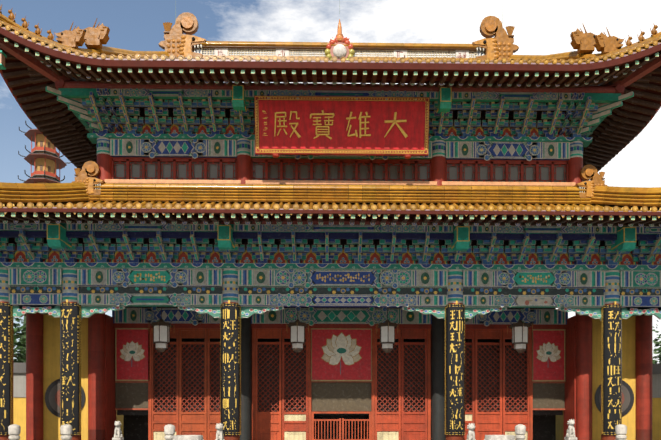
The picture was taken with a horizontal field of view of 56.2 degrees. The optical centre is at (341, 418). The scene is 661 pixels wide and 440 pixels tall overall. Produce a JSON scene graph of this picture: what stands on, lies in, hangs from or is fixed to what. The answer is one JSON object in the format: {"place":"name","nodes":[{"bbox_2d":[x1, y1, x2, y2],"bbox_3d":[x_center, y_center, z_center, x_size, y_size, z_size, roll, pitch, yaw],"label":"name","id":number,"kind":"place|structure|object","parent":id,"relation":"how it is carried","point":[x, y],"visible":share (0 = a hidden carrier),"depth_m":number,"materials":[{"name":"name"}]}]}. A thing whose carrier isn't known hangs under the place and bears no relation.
{"place":"outdoors","nodes":[
{"label":"outdoors","id":0,"kind":"place"},
{"bbox_2d":[192,37,202,53],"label":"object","id":1,"kind":"object","parent":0,"point":[198,45],"visible":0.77,"depth_m":29.78,"materials":[{"name":"white"}]},
{"bbox_2d":[0,302,621,434],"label":"couplet boards","id":2,"kind":"object","parent":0,"point":[72,358],"visible":0.81,"depth_m":21.49,"materials":[{"name":"black wood"}]},
{"bbox_2d":[0,0,660,363],"label":"sky","id":3,"kind":"structure","parent":0,"point":[542,27],"materials":[{"name":"blue"}]},
{"bbox_2d":[43,314,634,439],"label":"yellow walls","id":4,"kind":"structure","parent":0,"point":[51,362],"depth_m":23.98,"materials":[{"name":"paint"}]},
{"bbox_2d":[45,379,633,416],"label":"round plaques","id":5,"kind":"object","parent":4,"relation":"attached to","point":[52,397],"visible":0.38,"depth_m":23.94,"materials":[{"name":"black paint"}]},
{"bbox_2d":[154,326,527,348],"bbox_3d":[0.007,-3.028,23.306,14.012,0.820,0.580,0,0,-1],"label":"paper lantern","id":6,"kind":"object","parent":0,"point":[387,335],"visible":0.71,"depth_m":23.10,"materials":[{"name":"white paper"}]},
{"bbox_2d":[475,40,486,56],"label":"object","id":7,"kind":"object","parent":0,"point":[479,49],"visible":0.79,"depth_m":30.01,"materials":[{"name":"white"}]},
{"label":"terrain","id":8,"kind":"structure","parent":0,"visible":0},
{"bbox_2d":[13,314,25,362],"bbox_3d":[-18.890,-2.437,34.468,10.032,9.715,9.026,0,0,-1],"label":"tree","id":9,"kind":"object","parent":8,"relation":"on","point":[22,343],"depth_m":34.69,"materials":[{"name":"green plant"}]},
{"bbox_2d":[20,133,59,362],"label":"pagoda","id":10,"kind":"object","parent":8,"relation":"on","point":[44,162],"visible":0.12,"depth_m":168.02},
{"bbox_2d":[18,121,70,182],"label":"pagoda roofs","id":11,"kind":"structure","parent":10,"relation":"attached to","point":[28,134],"depth_m":167.83,"materials":[{"name":"tile"}]},
{"bbox_2d":[173,435,203,439],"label":"railing","id":12,"kind":"object","parent":8,"relation":"on","point":[187,437],"visible":1,"depth_m":16.52,"materials":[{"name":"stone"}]},
{"bbox_2d":[8,424,626,439],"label":"marble balustrade","id":13,"kind":"object","parent":8,"relation":"on","point":[14,430],"visible":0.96,"depth_m":17.62,"materials":[{"name":"white stone"}]},
{"bbox_2d":[112,421,123,439],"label":"stone lion","id":14,"kind":"object","parent":13,"relation":"on","point":[118,435],"visible":1,"depth_m":17.60},
{"bbox_2d":[215,423,224,439],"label":"stone lion","id":15,"kind":"object","parent":13,"relation":"on","point":[219,432],"visible":1,"depth_m":17.64},
{"bbox_2d":[466,423,475,439],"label":"stone lion","id":16,"kind":"object","parent":13,"relation":"on","point":[471,433],"visible":1,"depth_m":17.77},
{"bbox_2d":[564,419,576,439],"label":"stone lion","id":17,"kind":"object","parent":13,"relation":"on","point":[570,433],"visible":1,"depth_m":17.82},
{"bbox_2d":[13,363,660,439],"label":"courtyard walls","id":18,"kind":"structure","parent":8,"relation":"on","point":[19,393],"depth_m":30.53,"materials":[{"name":"yellow paint"}]},
{"bbox_2d":[484,435,514,439],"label":"railing","id":19,"kind":"object","parent":8,"relation":"on","point":[499,437],"visible":1,"depth_m":16.66,"materials":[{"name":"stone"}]},
{"bbox_2d":[652,320,660,363],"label":"tree","id":20,"kind":"object","parent":8,"relation":"on","point":[657,343],"depth_m":37.83,"materials":[{"name":"green plant"}]},
{"bbox_3d":[-0.061,1.910,28.655,38.000,0.996,22.300,0,0,-1],"label":"platform base","id":21,"kind":"object","parent":8,"relation":"on","visible":0},
{"bbox_2d":[0,301,619,439],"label":"columns","id":22,"kind":"structure","parent":21,"relation":"on","point":[448,437],"depth_m":21.57,"materials":[{"name":"red wood"}]},
{"bbox_2d":[0,268,619,303],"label":"painted column tops","id":23,"kind":"object","parent":22,"relation":"on","point":[70,289],"visible":0.71,"depth_m":21.50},
{"bbox_2d":[0,262,660,307],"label":"architrave","id":24,"kind":"object","parent":23,"relation":"on","point":[427,282],"depth_m":21.61,"materials":[{"name":"teal paint"}]},
{"bbox_2d":[0,221,660,264],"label":"roof brackets","id":25,"kind":"object","parent":24,"relation":"on","point":[228,241],"visible":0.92,"depth_m":21.17,"materials":[{"name":"paint"}]},
{"bbox_2d":[0,208,660,222],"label":"eave boards","id":26,"kind":"object","parent":25,"relation":"on","point":[304,213],"visible":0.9,"depth_m":19.08,"materials":[{"name":"brown wood"}]},
{"bbox_2d":[0,213,660,226],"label":"rafters","id":27,"kind":"object","parent":26,"relation":"on","point":[19,218],"visible":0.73,"depth_m":19.54,"materials":[{"name":"paint"}]},
{"bbox_2d":[0,212,660,226],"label":"rafter ends","id":28,"kind":"object","parent":27,"relation":"attached to","point":[178,215],"visible":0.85,"depth_m":19.20,"materials":[{"name":"paint"}]},
{"bbox_2d":[0,202,660,217],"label":"roof edge tiles","id":29,"kind":"object","parent":26,"relation":"on","point":[256,206],"visible":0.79,"depth_m":19.00,"materials":[{"name":"orange tile"}]},
{"bbox_2d":[3,201,660,210],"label":"roof tiles","id":30,"kind":"object","parent":26,"relation":"on","point":[311,204],"visible":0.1,"depth_m":24.20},
{"bbox_2d":[0,179,660,208],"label":"ridges","id":31,"kind":"object","parent":30,"relation":"on","point":[316,192],"visible":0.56,"depth_m":24.56,"materials":[{"name":"tile"}]},
{"bbox_2d":[71,161,104,194],"bbox_3d":[-10.050,-9.505,24.504,1.318,1.374,0.379,0,0,-1],"label":"roof ornament","id":32,"kind":"object","parent":31,"relation":"on","point":[91,169],"visible":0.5,"depth_m":24.39,"materials":[{"name":"orange ceramic"}]},
{"bbox_2d":[97,153,582,185],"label":"window frames","id":33,"kind":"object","parent":31,"relation":"on","point":[244,170],"depth_m":25.02,"materials":[{"name":"red wood"}]},
{"bbox_2d":[114,162,565,181],"bbox_3d":[-0.005,-10.988,25.431,19.080,3.700,0.550,0,0,-1],"label":"window glass","id":34,"kind":"object","parent":33,"relation":"in","point":[333,173],"depth_m":25.15,"materials":[{"name":"black paint"}]},
{"bbox_2d":[87,107,592,160],"bbox_3d":[-0.062,-11.545,29.947,20.324,2.266,10.318,0,0,-1],"label":"architrave","id":35,"kind":"object","parent":33,"relation":"on","point":[196,148],"depth_m":24.90,"materials":[{"name":"multicoloured paint"}]},
{"bbox_2d":[46,79,633,136],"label":"roof brackets","id":36,"kind":"object","parent":35,"relation":"on","point":[594,107],"visible":0.54,"depth_m":24.23,"materials":[{"name":"paint"}]},
{"bbox_2d":[0,26,660,180],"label":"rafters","id":37,"kind":"object","parent":36,"relation":"on","point":[78,150],"visible":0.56,"depth_m":23.58,"materials":[{"name":"paint"}]},
{"bbox_2d":[0,38,658,86],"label":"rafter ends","id":38,"kind":"object","parent":37,"relation":"attached to","point":[3,56],"visible":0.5,"depth_m":22.02,"materials":[{"name":"paint"}]},
{"bbox_2d":[0,27,660,170],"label":"rafters","id":39,"kind":"object","parent":37,"relation":"on","point":[330,67],"visible":0.35,"depth_m":21.93,"materials":[{"name":"brown wood"}]},
{"bbox_2d":[0,21,660,64],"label":"upper roof tiles","id":40,"kind":"object","parent":39,"relation":"on","point":[326,59],"visible":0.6,"depth_m":21.79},
{"bbox_2d":[0,20,660,85],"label":"roof tiles","id":41,"kind":"object","parent":39,"relation":"on","point":[608,55],"visible":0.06,"depth_m":22.09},
{"bbox_2d":[0,13,660,62],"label":"ridges","id":42,"kind":"object","parent":41,"relation":"on","point":[109,51],"visible":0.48,"depth_m":29.86,"materials":[{"name":"tile"}]},
{"bbox_2d":[159,12,205,57],"bbox_3d":[-7.684,-18.424,29.925,2.318,2.372,0.571,0,0,-1],"label":"dragon roof ornament","id":43,"kind":"object","parent":42,"relation":"on","point":[177,42],"visible":0.81,"depth_m":29.76,"materials":[{"name":"orange ceramic"}]},
{"bbox_2d":[175,17,465,59],"bbox_3d":[-0.086,-18.855,30.105,15.920,3.666,0.647,0,0,-1],"label":"roof ornament","id":44,"kind":"object","parent":42,"relation":"on","point":[340,39],"visible":0.6,"depth_m":29.89,"materials":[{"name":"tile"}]},
{"bbox_2d":[0,5,657,54],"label":"roof figurines","id":45,"kind":"object","parent":42,"relation":"on","point":[98,37],"visible":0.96,"depth_m":24.43},
{"bbox_2d":[201,44,476,57],"bbox_3d":[-0.083,-17.738,29.926,13.434,0.680,0.479,0,0,-1],"label":"ridge ornament","id":46,"kind":"object","parent":42,"relation":"on","point":[339,50],"visible":0.67,"depth_m":30.05,"materials":[{"name":"stone"}]},
{"bbox_2d":[472,16,518,60],"bbox_3d":[7.513,-18.424,30.189,2.318,2.372,0.571,0,0,-1],"label":"dragon roof ornament","id":47,"kind":"object","parent":42,"relation":"on","point":[500,45],"visible":0.88,"depth_m":30.01,"materials":[{"name":"orange ceramic"}]},
{"bbox_2d":[254,96,429,158],"bbox_3d":[0.023,-11.183,23.816,6.700,2.210,0.450,0,0,-1],"label":"sign board","id":48,"kind":"object","parent":36,"relation":"attached to","point":[413,113],"visible":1,"depth_m":23.75,"materials":[{"name":"red wood"}]},
{"bbox_2d":[255,96,428,153],"bbox_3d":[0.024,-11.258,23.744,6.640,2.000,0.324,0,0,-1],"label":"sign lettering","id":49,"kind":"object","parent":48,"relation":"attached to","point":[395,121],"visible":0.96,"depth_m":23.70},
{"bbox_2d":[98,88,582,136],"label":"bracket panels","id":50,"kind":"object","parent":35,"relation":"on","point":[174,129],"visible":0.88,"depth_m":23.85,"materials":[{"name":"blue paint"}]},
{"bbox_2d":[575,164,606,197],"bbox_3d":[10.066,-9.505,24.854,1.318,1.374,0.379,0,0,-1],"label":"roof ornament","id":51,"kind":"object","parent":31,"relation":"on","point":[591,175],"visible":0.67,"depth_m":24.73,"materials":[{"name":"orange ceramic"}]},
{"bbox_2d":[0,223,660,264],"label":"bracket panels","id":52,"kind":"object","parent":24,"relation":"on","point":[54,256],"visible":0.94,"depth_m":20.93,"materials":[{"name":"blue paint"}]},
{"bbox_2d":[0,299,621,434],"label":"couplet lettering","id":53,"kind":"object","parent":22,"relation":"attached to","point":[226,402],"visible":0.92,"depth_m":21.50},
{"bbox_2d":[13,305,660,320],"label":"carved beam brackets","id":54,"kind":"object","parent":22,"relation":"attached to","point":[20,311],"visible":0.98,"depth_m":21.71,"materials":[{"name":"paint"}]},
{"bbox_2d":[26,312,651,439],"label":"temple doors","id":55,"kind":"structure","parent":21,"relation":"on","point":[428,423],"depth_m":24.96,"materials":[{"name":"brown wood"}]},
{"bbox_2d":[44,307,565,380],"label":"banners","id":56,"kind":"object","parent":55,"relation":"attached to","point":[341,354],"depth_m":25.00,"materials":[{"name":"fabric"}]},
{"bbox_2d":[27,307,650,439],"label":"building wall","id":57,"kind":"structure","parent":21,"relation":"on","point":[340,397],"depth_m":25.35,"materials":[{"name":"paint"}]},
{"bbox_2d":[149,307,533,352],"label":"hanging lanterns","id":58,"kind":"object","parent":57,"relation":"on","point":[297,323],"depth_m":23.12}
]}

